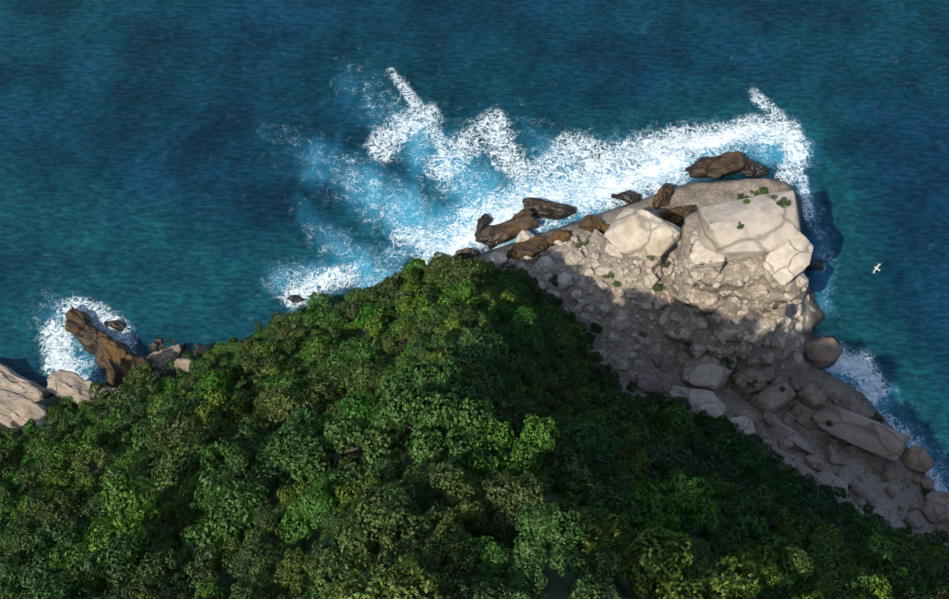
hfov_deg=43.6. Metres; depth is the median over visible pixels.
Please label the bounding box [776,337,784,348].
stack block
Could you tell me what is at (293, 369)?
tree
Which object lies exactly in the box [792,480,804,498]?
tree
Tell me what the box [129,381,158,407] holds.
tree
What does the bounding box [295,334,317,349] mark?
tree
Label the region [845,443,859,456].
shore boulder
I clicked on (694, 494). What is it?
tree
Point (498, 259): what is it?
rubble boulder
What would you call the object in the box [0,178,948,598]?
headland terrain
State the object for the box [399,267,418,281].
tree
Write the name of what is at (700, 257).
stack top block
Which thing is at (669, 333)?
stack block
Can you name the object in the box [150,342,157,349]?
rubble
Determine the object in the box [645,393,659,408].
tree
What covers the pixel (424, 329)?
tree
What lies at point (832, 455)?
shore boulder
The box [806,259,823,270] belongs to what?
wet rock
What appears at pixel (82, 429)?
tree
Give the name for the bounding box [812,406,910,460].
shore slab
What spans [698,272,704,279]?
stack cobble
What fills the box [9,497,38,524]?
tree
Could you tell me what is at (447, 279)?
tree
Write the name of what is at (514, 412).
tree
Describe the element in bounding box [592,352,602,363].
tree
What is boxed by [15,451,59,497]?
tree
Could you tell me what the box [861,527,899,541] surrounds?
tree
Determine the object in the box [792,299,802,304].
stack block
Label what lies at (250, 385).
tree
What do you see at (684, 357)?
stack block
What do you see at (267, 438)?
tree
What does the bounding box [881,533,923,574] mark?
tree
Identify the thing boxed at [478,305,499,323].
tree
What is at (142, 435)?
tree
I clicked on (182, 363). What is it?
boulder
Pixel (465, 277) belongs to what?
tree
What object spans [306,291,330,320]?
tree
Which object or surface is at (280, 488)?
tree
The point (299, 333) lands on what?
tree
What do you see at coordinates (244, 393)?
tree
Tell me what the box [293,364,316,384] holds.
tree
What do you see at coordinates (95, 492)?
tree
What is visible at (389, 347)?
tree
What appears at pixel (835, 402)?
shore cobble
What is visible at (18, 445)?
tree
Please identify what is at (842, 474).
shore boulder
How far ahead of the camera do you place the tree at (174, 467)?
103.50 m
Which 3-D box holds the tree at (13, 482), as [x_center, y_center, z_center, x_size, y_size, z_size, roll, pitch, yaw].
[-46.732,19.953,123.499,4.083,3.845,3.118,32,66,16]
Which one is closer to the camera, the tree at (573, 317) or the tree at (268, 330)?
the tree at (268, 330)
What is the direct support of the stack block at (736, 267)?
on the rock stack at (777, 293)
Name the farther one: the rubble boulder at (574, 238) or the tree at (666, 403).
the rubble boulder at (574, 238)
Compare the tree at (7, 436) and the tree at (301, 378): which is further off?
the tree at (7, 436)
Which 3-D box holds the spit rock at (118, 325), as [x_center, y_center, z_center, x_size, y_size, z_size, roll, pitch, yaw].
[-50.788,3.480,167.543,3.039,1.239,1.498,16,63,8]
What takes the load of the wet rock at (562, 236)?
on the headland terrain
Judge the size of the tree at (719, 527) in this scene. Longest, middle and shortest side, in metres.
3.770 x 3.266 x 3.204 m
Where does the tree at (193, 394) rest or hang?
on the headland terrain
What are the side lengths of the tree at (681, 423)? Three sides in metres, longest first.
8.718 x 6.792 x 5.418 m
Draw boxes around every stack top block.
[685,230,725,275]
[763,231,813,285]
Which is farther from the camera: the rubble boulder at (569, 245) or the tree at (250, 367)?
the rubble boulder at (569, 245)
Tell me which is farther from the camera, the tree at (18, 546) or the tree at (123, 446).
the tree at (123, 446)
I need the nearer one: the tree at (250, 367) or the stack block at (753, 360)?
the tree at (250, 367)
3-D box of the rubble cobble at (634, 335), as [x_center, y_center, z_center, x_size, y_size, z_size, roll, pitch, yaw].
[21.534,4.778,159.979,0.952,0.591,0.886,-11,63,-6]
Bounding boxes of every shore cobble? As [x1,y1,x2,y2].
[816,442,823,448]
[830,442,839,450]
[831,400,838,405]
[845,398,853,405]
[855,498,865,506]
[897,505,903,511]
[912,475,920,484]
[912,519,921,528]
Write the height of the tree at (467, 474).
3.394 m
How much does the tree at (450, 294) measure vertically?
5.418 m
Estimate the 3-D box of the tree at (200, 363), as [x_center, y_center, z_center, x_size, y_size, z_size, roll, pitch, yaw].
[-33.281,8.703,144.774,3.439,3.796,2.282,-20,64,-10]
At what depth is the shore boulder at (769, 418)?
157.41 m
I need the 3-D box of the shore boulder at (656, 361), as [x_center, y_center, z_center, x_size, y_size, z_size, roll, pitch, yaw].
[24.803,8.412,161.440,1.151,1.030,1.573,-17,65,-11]
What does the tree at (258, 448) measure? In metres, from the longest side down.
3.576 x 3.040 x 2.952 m
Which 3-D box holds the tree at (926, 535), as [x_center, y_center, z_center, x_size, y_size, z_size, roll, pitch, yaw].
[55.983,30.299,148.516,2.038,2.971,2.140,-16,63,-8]
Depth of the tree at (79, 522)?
103.52 m
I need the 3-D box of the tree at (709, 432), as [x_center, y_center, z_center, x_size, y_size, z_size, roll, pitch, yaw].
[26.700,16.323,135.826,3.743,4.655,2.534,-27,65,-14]
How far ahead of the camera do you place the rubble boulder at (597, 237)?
167.44 m
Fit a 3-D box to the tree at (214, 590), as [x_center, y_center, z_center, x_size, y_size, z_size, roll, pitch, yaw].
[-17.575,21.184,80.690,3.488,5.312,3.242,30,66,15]
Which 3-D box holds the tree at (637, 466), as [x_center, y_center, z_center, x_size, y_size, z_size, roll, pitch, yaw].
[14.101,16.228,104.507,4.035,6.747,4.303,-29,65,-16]
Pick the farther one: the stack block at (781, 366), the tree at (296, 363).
the stack block at (781, 366)
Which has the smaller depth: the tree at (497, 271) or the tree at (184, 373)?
the tree at (184, 373)
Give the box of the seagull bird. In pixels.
[873,263,881,273]
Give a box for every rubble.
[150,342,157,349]
[156,337,162,342]
[158,342,165,347]
[192,349,200,356]
[197,345,211,355]
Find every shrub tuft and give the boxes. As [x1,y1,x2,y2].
[139,363,150,371]
[548,274,557,286]
[575,239,587,247]
[602,271,614,278]
[612,280,621,287]
[639,331,647,337]
[652,283,662,291]
[719,357,734,369]
[728,375,735,382]
[737,193,749,199]
[746,380,758,388]
[759,187,768,193]
[776,197,789,207]
[826,420,832,425]
[869,412,884,423]
[920,489,930,496]
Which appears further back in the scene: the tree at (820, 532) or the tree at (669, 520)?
the tree at (820, 532)
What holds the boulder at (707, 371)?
on the headland terrain
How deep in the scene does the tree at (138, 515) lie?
92.76 m
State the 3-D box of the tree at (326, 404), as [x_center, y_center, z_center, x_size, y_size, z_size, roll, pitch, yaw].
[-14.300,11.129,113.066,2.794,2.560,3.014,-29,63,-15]
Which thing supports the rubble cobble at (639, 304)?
on the headland terrain
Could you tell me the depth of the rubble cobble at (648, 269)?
160.62 m
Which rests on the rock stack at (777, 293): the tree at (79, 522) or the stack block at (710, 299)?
the stack block at (710, 299)
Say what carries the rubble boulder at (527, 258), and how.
on the headland terrain
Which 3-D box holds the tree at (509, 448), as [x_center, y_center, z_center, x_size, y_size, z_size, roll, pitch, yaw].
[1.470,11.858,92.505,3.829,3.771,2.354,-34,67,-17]
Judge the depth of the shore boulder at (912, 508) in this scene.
152.10 m
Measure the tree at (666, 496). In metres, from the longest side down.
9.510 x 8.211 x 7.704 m
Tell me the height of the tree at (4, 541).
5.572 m
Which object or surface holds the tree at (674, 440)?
on the headland terrain
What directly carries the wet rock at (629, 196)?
on the headland terrain
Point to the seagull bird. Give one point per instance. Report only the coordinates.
(876, 268)
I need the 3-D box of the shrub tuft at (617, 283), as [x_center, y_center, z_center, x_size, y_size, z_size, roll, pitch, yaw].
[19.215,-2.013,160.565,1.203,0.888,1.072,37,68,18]
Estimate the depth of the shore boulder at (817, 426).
158.35 m
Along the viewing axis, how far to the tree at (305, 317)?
147.47 m
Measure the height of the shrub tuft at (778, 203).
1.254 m
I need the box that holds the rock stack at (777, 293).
[664,211,824,366]
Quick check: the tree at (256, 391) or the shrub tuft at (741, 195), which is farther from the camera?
the shrub tuft at (741, 195)
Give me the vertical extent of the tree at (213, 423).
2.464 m
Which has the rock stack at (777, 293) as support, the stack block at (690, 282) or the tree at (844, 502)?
the stack block at (690, 282)
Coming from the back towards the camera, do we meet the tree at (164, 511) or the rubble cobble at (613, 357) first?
the rubble cobble at (613, 357)
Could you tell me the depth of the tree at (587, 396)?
136.35 m
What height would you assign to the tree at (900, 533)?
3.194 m
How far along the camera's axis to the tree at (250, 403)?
119.25 m
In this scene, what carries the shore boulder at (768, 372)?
on the headland terrain
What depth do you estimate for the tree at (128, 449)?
118.08 m
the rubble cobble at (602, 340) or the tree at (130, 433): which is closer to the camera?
the tree at (130, 433)
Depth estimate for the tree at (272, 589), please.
78.89 m
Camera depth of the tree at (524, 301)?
145.47 m
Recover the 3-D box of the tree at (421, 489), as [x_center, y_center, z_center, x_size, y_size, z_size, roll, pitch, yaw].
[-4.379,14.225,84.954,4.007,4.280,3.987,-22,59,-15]
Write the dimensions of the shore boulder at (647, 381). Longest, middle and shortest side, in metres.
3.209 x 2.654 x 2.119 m
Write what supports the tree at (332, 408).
on the headland terrain
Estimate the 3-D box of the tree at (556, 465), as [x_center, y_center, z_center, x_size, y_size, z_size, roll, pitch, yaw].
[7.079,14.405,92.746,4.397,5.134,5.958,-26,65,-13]
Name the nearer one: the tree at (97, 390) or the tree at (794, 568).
the tree at (794, 568)
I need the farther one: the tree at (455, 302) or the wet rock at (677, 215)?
the wet rock at (677, 215)
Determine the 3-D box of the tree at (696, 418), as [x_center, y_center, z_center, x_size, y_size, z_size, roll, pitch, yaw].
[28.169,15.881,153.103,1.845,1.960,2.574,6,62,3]
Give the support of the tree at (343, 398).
on the headland terrain
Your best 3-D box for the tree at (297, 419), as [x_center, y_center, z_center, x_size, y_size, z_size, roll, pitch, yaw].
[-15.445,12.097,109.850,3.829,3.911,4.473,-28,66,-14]
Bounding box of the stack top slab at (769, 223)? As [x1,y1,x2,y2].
[695,190,800,261]
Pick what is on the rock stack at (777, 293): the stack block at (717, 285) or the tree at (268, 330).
the stack block at (717, 285)
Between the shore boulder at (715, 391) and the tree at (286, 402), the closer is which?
the tree at (286, 402)
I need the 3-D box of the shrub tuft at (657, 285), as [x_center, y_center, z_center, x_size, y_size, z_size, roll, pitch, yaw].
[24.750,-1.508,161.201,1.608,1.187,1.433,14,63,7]
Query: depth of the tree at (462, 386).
93.04 m
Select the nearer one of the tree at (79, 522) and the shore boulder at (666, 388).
the tree at (79, 522)
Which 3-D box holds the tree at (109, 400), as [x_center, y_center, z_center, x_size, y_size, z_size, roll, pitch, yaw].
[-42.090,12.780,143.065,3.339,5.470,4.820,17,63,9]
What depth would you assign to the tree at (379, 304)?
146.00 m
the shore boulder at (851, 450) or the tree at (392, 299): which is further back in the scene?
the shore boulder at (851, 450)
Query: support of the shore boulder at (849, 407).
on the headland terrain
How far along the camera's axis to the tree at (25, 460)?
128.99 m
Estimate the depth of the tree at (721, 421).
153.81 m
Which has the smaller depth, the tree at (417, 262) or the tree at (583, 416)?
the tree at (583, 416)
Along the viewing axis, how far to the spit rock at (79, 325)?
165.20 m
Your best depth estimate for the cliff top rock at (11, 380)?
160.30 m
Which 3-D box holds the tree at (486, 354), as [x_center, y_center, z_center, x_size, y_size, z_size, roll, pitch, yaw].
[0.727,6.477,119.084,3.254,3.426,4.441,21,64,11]
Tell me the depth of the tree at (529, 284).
159.34 m
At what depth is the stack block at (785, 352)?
163.41 m
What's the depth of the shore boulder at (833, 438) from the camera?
157.49 m
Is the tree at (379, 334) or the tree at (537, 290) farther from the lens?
the tree at (537, 290)
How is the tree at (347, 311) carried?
on the headland terrain
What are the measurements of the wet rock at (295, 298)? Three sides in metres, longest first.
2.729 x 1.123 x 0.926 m
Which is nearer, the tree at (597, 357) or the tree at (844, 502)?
the tree at (844, 502)
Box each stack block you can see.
[647,324,653,330]
[651,343,659,353]
[656,267,662,279]
[657,307,669,329]
[662,329,680,339]
[666,349,673,354]
[670,251,674,258]
[671,311,682,323]
[676,295,689,303]
[678,328,691,341]
[679,351,689,362]
[683,258,690,269]
[684,305,694,313]
[687,270,704,285]
[687,278,694,285]
[689,293,698,303]
[689,317,707,329]
[689,342,706,357]
[700,294,718,304]
[707,315,719,322]
[709,335,718,341]
[712,282,720,288]
[714,326,739,340]
[716,274,722,281]
[725,345,733,353]
[729,297,739,305]
[732,262,739,270]
[735,320,742,324]
[736,343,751,354]
[737,279,743,286]
[737,310,747,318]
[743,257,758,271]
[743,334,758,345]
[744,274,749,281]
[746,316,752,321]
[746,357,756,363]
[748,285,766,296]
[751,319,771,335]
[759,269,772,281]
[760,352,774,363]
[762,338,770,346]
[770,282,777,287]
[776,316,786,322]
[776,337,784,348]
[778,363,784,369]
[782,347,789,357]
[784,293,794,299]
[786,317,791,326]
[791,331,797,338]
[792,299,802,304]
[792,352,802,362]
[794,303,803,317]
[794,340,799,346]
[796,272,808,287]
[796,322,802,332]
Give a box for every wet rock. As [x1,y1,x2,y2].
[287,295,303,302]
[455,248,480,260]
[474,213,491,236]
[475,207,538,248]
[507,235,548,260]
[522,197,575,219]
[546,230,573,246]
[578,214,610,234]
[611,190,640,202]
[652,183,673,208]
[659,204,694,226]
[684,151,749,179]
[740,158,769,177]
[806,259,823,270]
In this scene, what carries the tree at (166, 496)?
on the headland terrain
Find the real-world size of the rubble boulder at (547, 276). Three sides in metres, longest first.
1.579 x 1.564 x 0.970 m
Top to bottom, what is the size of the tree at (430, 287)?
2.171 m
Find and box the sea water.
[0,0,948,492]
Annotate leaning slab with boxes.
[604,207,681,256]
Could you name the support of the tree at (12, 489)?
on the headland terrain
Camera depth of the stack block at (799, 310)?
163.61 m
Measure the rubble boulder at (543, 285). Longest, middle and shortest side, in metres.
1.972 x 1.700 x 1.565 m
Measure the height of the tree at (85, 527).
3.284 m
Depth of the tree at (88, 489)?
111.71 m
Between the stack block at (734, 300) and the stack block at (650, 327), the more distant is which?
the stack block at (650, 327)
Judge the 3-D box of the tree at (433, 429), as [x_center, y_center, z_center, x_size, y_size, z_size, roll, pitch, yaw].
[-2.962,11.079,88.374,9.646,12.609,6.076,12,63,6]
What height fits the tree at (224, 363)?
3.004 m
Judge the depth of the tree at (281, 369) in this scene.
132.79 m
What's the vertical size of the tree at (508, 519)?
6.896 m
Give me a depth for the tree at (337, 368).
119.84 m
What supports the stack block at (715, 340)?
on the rock stack at (777, 293)
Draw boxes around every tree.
[0,428,9,445]
[0,445,15,476]
[0,479,16,496]
[0,482,19,512]
[0,495,16,530]
[0,522,34,556]
[0,527,16,556]
[0,555,55,598]
[0,559,34,589]
[0,586,19,598]
[1,464,18,483]
[2,431,34,445]
[3,527,50,565]
[4,439,25,458]
[4,470,35,499]
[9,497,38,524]
[11,491,29,516]
[11,590,46,598]
[13,490,54,536]
[14,451,29,465]
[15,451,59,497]
[18,453,41,471]
[22,418,56,438]
[22,427,62,459]
[25,518,84,576]
[26,570,100,598]
[30,442,64,468]
[33,488,55,520]
[35,509,76,554]
[36,488,93,529]
[40,469,71,494]
[43,570,84,596]
[44,411,62,426]
[44,433,101,485]
[44,489,67,502]
[46,406,63,418]
[46,473,85,518]
[46,541,103,589]
[51,428,72,443]
[53,451,79,473]
[55,405,85,436]
[55,426,69,437]
[59,395,75,415]
[66,517,90,546]
[67,575,105,598]
[69,551,120,590]
[71,444,116,496]
[73,430,88,444]
[74,422,88,430]
[75,425,88,435]
[75,487,101,511]
[76,532,161,598]
[78,400,90,410]
[78,472,103,488]
[79,473,106,498]
[79,520,105,552]
[81,494,108,519]
[81,535,115,560]
[83,424,105,441]
[83,475,161,572]
[84,408,100,423]
[85,406,106,413]
[87,381,111,407]
[88,431,121,462]
[90,463,153,526]
[93,410,109,426]
[94,595,137,598]
[97,393,115,406]
[98,477,113,508]
[99,410,126,431]
[104,425,124,432]
[104,435,131,466]
[104,452,137,480]
[105,382,132,414]
[106,426,119,448]
[107,584,138,598]
[108,455,122,466]
[109,387,144,420]
[113,413,141,431]
[113,426,132,443]
[116,425,140,445]
[122,366,157,386]
[124,563,176,598]
[126,447,146,464]
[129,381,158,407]
[129,402,146,417]
[129,408,177,463]
[130,406,155,426]
[130,460,157,485]
[134,449,155,464]
[135,581,175,598]
[136,460,175,508]
[137,434,170,466]
[137,543,223,598]
[138,416,159,436]
[143,538,200,582]
[144,484,189,527]
[146,389,190,419]
[150,378,167,396]
[150,392,205,433]
[150,434,216,494]
[152,409,228,464]
[153,501,194,543]
[155,376,176,397]
[160,358,181,378]
[164,591,191,598]
[165,387,180,398]
[170,512,205,546]
[176,375,192,387]
[176,377,198,400]
[177,371,187,378]
[178,468,276,571]
[178,472,214,512]
[181,351,194,359]
[182,415,204,436]
[184,390,204,411]
[185,433,229,469]
[188,358,213,375]
[188,361,200,372]
[189,483,242,528]
[192,405,212,422]
[193,367,214,386]
[193,369,233,397]
[193,576,237,598]
[195,351,207,360]
[195,385,249,428]
[196,354,219,367]
[197,442,231,477]
[199,438,250,480]
[201,389,228,403]
[203,417,231,437]
[208,348,215,355]
[213,415,265,447]
[213,527,263,577]
[214,339,236,357]
[214,399,236,418]
[214,447,269,504]
[218,356,231,368]
[221,364,239,382]
[222,379,236,397]
[224,392,233,406]
[224,432,273,474]
[226,395,260,423]
[227,336,237,344]
[227,342,242,358]
[227,357,238,369]
[227,422,271,455]
[227,539,282,593]
[228,575,264,598]
[229,476,276,519]
[231,363,247,375]
[234,380,250,395]
[234,389,253,410]
[235,349,249,361]
[235,391,287,434]
[236,375,257,390]
[237,351,262,379]
[238,339,260,350]
[241,352,280,389]
[242,337,253,347]
[248,342,279,363]
[249,513,292,560]
[249,556,306,598]
[251,387,275,397]
[251,421,335,497]
[251,503,303,537]
[252,322,263,340]
[254,446,278,477]
[255,363,295,389]
[255,428,306,476]
[256,329,269,340]
[259,380,334,434]
[261,371,313,407]
[261,420,284,438]
[261,435,283,448]
[261,483,290,523]
[261,590,303,598]
[262,338,274,346]
[263,322,281,338]
[267,312,297,330]
[272,338,298,367]
[273,319,305,343]
[273,548,330,598]
[276,354,290,369]
[276,478,321,519]
[278,366,289,380]
[279,484,342,556]
[280,411,403,500]
[281,421,308,454]
[282,406,319,430]
[286,331,307,344]
[287,354,305,368]
[287,361,312,382]
[289,374,308,393]
[292,311,319,328]
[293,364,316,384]
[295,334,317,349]
[296,334,339,364]
[297,307,329,334]
[297,580,358,598]
[298,306,307,312]
[300,328,309,336]
[301,372,324,395]
[302,360,322,377]
[304,364,354,400]
[305,412,348,448]
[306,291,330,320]
[306,414,324,439]
[309,359,333,381]
[309,483,431,598]
[310,470,352,517]
[311,329,325,335]
[311,511,366,573]
[313,345,339,365]
[314,401,335,412]
[319,428,359,466]
[320,309,348,337]
[322,340,377,387]
[323,391,402,454]
[323,399,357,419]
[325,554,450,598]
[327,377,361,408]
[329,331,342,343]
[331,295,344,307]
[335,300,350,315]
[335,390,369,412]
[335,471,409,524]
[336,301,364,327]
[339,337,369,361]
[339,358,392,401]
[340,358,370,382]
[342,332,360,345]
[342,430,377,464]
[343,287,365,302]
[347,320,363,338]
[354,302,391,335]
[355,287,373,305]
[356,339,379,360]
[356,394,378,424]
[361,292,381,306]
[361,314,390,343]
[361,457,409,494]
[370,301,386,310]
[371,340,393,361]
[371,384,388,400]
[372,380,496,472]
[373,355,396,369]
[373,361,397,382]
[374,301,409,322]
[376,279,407,304]
[376,482,423,526]
[377,327,390,336]
[377,332,398,345]
[379,356,476,431]
[380,272,406,294]
[381,326,417,358]
[381,352,415,380]
[381,420,413,457]
[386,297,398,312]
[386,319,401,333]
[387,287,435,319]
[388,353,417,371]
[392,323,427,345]
[392,465,441,510]
[393,294,437,333]
[397,520,483,597]
[398,279,421,298]
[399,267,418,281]
[399,311,419,322]
[403,334,437,354]
[404,257,425,279]
[404,406,432,440]
[405,350,440,371]
[406,286,424,298]
[407,296,436,314]
[408,319,444,343]
[410,332,458,362]
[412,375,486,449]
[417,304,445,333]
[420,284,441,296]
[422,266,438,283]
[422,270,448,287]
[422,460,499,542]
[424,254,463,279]
[424,350,462,374]
[425,289,438,298]
[427,305,463,334]
[429,498,487,558]
[431,357,494,397]
[433,251,449,269]
[434,280,477,323]
[434,314,475,354]
[436,466,483,505]
[437,393,490,421]
[439,266,464,292]
[442,577,519,598]
[444,291,462,309]
[446,535,511,598]
[447,273,484,298]
[450,326,508,399]
[451,310,490,339]
[452,257,494,285]
[455,305,475,329]
[457,290,477,306]
[467,413,559,494]
[468,290,485,305]
[470,310,505,335]
[472,341,498,367]
[473,429,517,453]
[474,291,498,311]
[474,469,524,518]
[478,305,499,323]
[478,415,512,436]
[478,470,563,547]
[479,275,503,292]
[480,327,504,361]
[482,269,507,283]
[482,286,496,297]
[484,394,504,418]
[488,263,505,279]
[488,286,519,308]
[489,261,499,271]
[489,290,516,323]
[492,275,520,294]
[495,265,524,286]
[495,303,538,345]
[497,397,539,439]
[499,328,520,354]
[506,425,568,480]
[507,502,583,598]
[511,574,621,598]
[512,424,523,438]
[513,270,531,288]
[515,296,531,306]
[517,474,580,530]
[518,304,532,313]
[520,282,529,289]
[520,323,544,345]
[520,422,608,481]
[521,276,538,292]
[521,285,543,307]
[526,407,554,422]
[528,313,550,328]
[533,448,598,505]
[539,290,555,304]
[539,322,552,336]
[541,300,557,314]
[541,373,559,392]
[542,305,563,328]
[545,321,576,359]
[548,461,636,542]
[549,399,567,414]
[551,412,560,420]
[553,298,562,307]
[553,308,565,320]
[554,417,624,470]
[560,309,575,322]
[562,319,590,357]
[562,506,632,571]
[568,548,621,598]
[574,359,590,377]
[574,385,602,410]
[576,409,616,436]
[580,502,621,557]
[581,384,595,395]
[583,464,614,496]
[583,472,640,510]
[586,334,595,345]
[588,322,602,334]
[588,360,605,381]
[588,373,617,395]
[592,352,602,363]
[592,389,628,416]
[593,433,620,457]
[600,402,650,443]
[604,549,671,598]
[605,364,619,379]
[605,529,650,570]
[612,378,622,391]
[612,450,661,492]
[612,471,654,515]
[614,498,641,531]
[616,391,631,403]
[618,420,649,455]
[618,471,718,576]
[619,443,646,466]
[620,528,759,598]
[626,380,636,391]
[631,435,690,469]
[633,411,653,435]
[635,391,654,398]
[640,442,694,483]
[641,397,651,412]
[641,403,699,449]
[642,493,678,529]
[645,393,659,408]
[645,478,677,505]
[646,524,707,593]
[655,392,664,400]
[656,397,684,421]
[656,409,675,430]
[656,489,695,525]
[664,442,726,484]
[664,467,684,488]
[666,429,707,457]
[667,396,691,415]
[675,502,709,535]
[677,485,708,513]
[679,538,716,595]
[688,467,715,490]
[690,411,699,427]
[691,476,731,516]
[692,409,714,427]
[696,511,745,546]
[698,418,713,427]
[700,499,726,520]
[702,426,724,441]
[705,471,741,499]
[705,531,750,574]
[708,430,765,480]
[708,566,739,597]
[709,491,767,543]
[711,591,752,598]
[712,415,733,431]
[716,430,760,464]
[723,423,743,438]
[724,514,778,561]
[724,543,782,596]
[734,484,797,547]
[743,433,772,451]
[756,532,814,598]
[757,571,795,598]
[762,450,783,473]
[763,493,792,511]
[767,501,820,546]
[774,533,809,586]
[775,462,802,485]
[777,525,809,558]
[778,481,828,516]
[789,591,823,598]
[790,490,852,543]
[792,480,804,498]
[793,523,853,577]
[796,562,837,598]
[797,508,825,525]
[799,473,817,493]
[802,518,832,551]
[803,536,874,598]
[810,489,833,507]
[818,484,834,497]
[819,583,849,598]
[822,486,844,502]
[825,543,868,570]
[831,500,840,509]
[835,564,893,598]
[840,503,857,513]
[840,514,884,548]
[841,501,851,506]
[841,508,854,515]
[845,532,906,598]
[848,511,888,535]
[853,594,864,598]
[861,503,876,521]
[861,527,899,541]
[864,543,922,592]
[880,520,892,527]
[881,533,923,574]
[881,577,913,598]
[882,528,908,538]
[896,585,926,598]
[897,581,933,598]
[903,520,912,534]
[910,561,942,592]
[913,532,931,547]
[918,552,942,594]
[922,586,948,598]
[925,545,948,560]
[927,585,948,598]
[928,554,948,580]
[930,529,948,550]
[937,581,948,597]
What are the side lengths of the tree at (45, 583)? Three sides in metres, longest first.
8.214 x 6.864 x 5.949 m
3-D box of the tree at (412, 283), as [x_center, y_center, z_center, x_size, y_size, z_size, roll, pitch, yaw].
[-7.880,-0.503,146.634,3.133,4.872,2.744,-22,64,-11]
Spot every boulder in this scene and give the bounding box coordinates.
[146,344,182,370]
[174,358,195,371]
[490,252,507,268]
[507,258,517,263]
[515,230,534,241]
[524,256,537,261]
[534,256,555,273]
[537,282,546,290]
[544,273,552,282]
[551,249,562,259]
[551,291,560,298]
[554,240,562,245]
[558,272,572,290]
[564,250,585,267]
[566,241,573,248]
[571,235,578,241]
[571,290,583,300]
[573,304,581,312]
[579,278,588,289]
[579,313,588,322]
[584,268,593,277]
[586,304,593,312]
[587,287,595,294]
[590,229,605,245]
[591,252,599,259]
[591,260,599,268]
[594,348,607,358]
[595,265,611,276]
[597,280,607,290]
[597,303,611,316]
[604,241,622,257]
[606,332,622,345]
[609,310,630,329]
[614,359,627,370]
[617,268,624,278]
[617,288,624,297]
[626,276,634,282]
[626,289,638,298]
[628,352,636,358]
[628,371,637,381]
[633,267,640,274]
[633,344,640,351]
[633,360,642,366]
[635,372,658,392]
[637,333,650,345]
[642,254,660,267]
[642,302,651,309]
[644,272,658,287]
[647,313,655,320]
[653,355,660,366]
[655,301,666,308]
[659,362,674,373]
[662,267,668,275]
[662,383,672,394]
[665,257,673,263]
[669,385,725,418]
[681,354,736,389]
[710,388,719,393]
[719,415,754,434]
[725,407,729,414]
[730,367,766,392]
[736,410,754,427]
[742,393,750,400]
[751,376,795,413]
[758,366,774,384]
[759,427,767,438]
[762,411,777,426]
[762,452,814,485]
[770,419,814,454]
[777,435,793,450]
[781,411,794,425]
[788,403,799,414]
[789,379,799,392]
[794,383,825,409]
[794,417,806,425]
[804,336,842,368]
[805,454,824,471]
[814,420,822,430]
[814,472,847,497]
[818,482,840,496]
[823,445,846,463]
[828,391,838,400]
[828,435,839,442]
[835,469,851,485]
[843,402,851,410]
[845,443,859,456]
[852,480,875,503]
[872,506,906,529]
[881,468,895,481]
[884,486,896,498]
[901,445,934,473]
[903,515,915,528]
[907,504,916,511]
[920,476,933,490]
[921,507,933,522]
[925,491,948,524]
[935,524,947,534]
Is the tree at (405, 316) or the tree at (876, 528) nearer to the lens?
the tree at (876, 528)
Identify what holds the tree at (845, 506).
on the headland terrain
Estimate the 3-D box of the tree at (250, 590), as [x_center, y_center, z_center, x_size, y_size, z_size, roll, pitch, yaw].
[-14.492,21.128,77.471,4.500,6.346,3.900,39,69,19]
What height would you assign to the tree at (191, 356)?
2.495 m
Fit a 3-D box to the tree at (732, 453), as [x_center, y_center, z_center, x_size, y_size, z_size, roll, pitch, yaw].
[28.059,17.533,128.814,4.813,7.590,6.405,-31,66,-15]
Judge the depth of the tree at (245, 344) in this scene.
148.90 m
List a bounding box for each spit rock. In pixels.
[65,305,98,350]
[83,330,129,354]
[94,336,141,375]
[103,320,125,331]
[104,359,123,387]
[131,356,153,382]
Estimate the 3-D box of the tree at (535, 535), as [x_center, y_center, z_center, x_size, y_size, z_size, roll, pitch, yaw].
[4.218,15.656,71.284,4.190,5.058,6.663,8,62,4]
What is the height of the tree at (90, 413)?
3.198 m
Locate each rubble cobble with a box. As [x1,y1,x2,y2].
[519,263,526,268]
[577,299,585,305]
[599,338,605,343]
[610,354,617,360]
[624,268,629,274]
[631,332,637,337]
[636,302,642,308]
[646,267,651,272]
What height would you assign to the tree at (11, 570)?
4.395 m
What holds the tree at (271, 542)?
on the headland terrain
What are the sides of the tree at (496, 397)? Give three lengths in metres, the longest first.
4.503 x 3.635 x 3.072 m
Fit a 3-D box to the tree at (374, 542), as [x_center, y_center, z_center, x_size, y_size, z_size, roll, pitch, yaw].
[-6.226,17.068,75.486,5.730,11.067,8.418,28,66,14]
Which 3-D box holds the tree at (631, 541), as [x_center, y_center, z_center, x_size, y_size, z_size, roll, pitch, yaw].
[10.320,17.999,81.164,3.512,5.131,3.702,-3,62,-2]
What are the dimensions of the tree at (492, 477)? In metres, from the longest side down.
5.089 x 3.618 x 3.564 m
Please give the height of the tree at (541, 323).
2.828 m
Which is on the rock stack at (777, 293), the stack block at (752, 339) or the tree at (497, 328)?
the stack block at (752, 339)
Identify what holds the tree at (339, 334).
on the headland terrain
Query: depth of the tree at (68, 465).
124.72 m
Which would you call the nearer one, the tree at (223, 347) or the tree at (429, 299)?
the tree at (429, 299)
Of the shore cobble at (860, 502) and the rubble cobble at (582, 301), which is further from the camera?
the rubble cobble at (582, 301)
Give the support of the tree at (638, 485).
on the headland terrain
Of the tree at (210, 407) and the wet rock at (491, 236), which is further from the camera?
the wet rock at (491, 236)
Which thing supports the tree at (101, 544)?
on the headland terrain
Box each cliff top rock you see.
[0,363,50,401]
[0,389,72,433]
[46,369,116,405]
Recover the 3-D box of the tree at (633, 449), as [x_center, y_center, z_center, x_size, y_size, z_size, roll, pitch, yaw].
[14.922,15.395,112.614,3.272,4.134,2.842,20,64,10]
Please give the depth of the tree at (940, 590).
114.19 m
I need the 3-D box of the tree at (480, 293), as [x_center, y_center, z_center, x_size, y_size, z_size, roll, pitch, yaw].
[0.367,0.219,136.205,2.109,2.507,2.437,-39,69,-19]
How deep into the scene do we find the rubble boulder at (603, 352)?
158.72 m
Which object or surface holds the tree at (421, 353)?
on the headland terrain

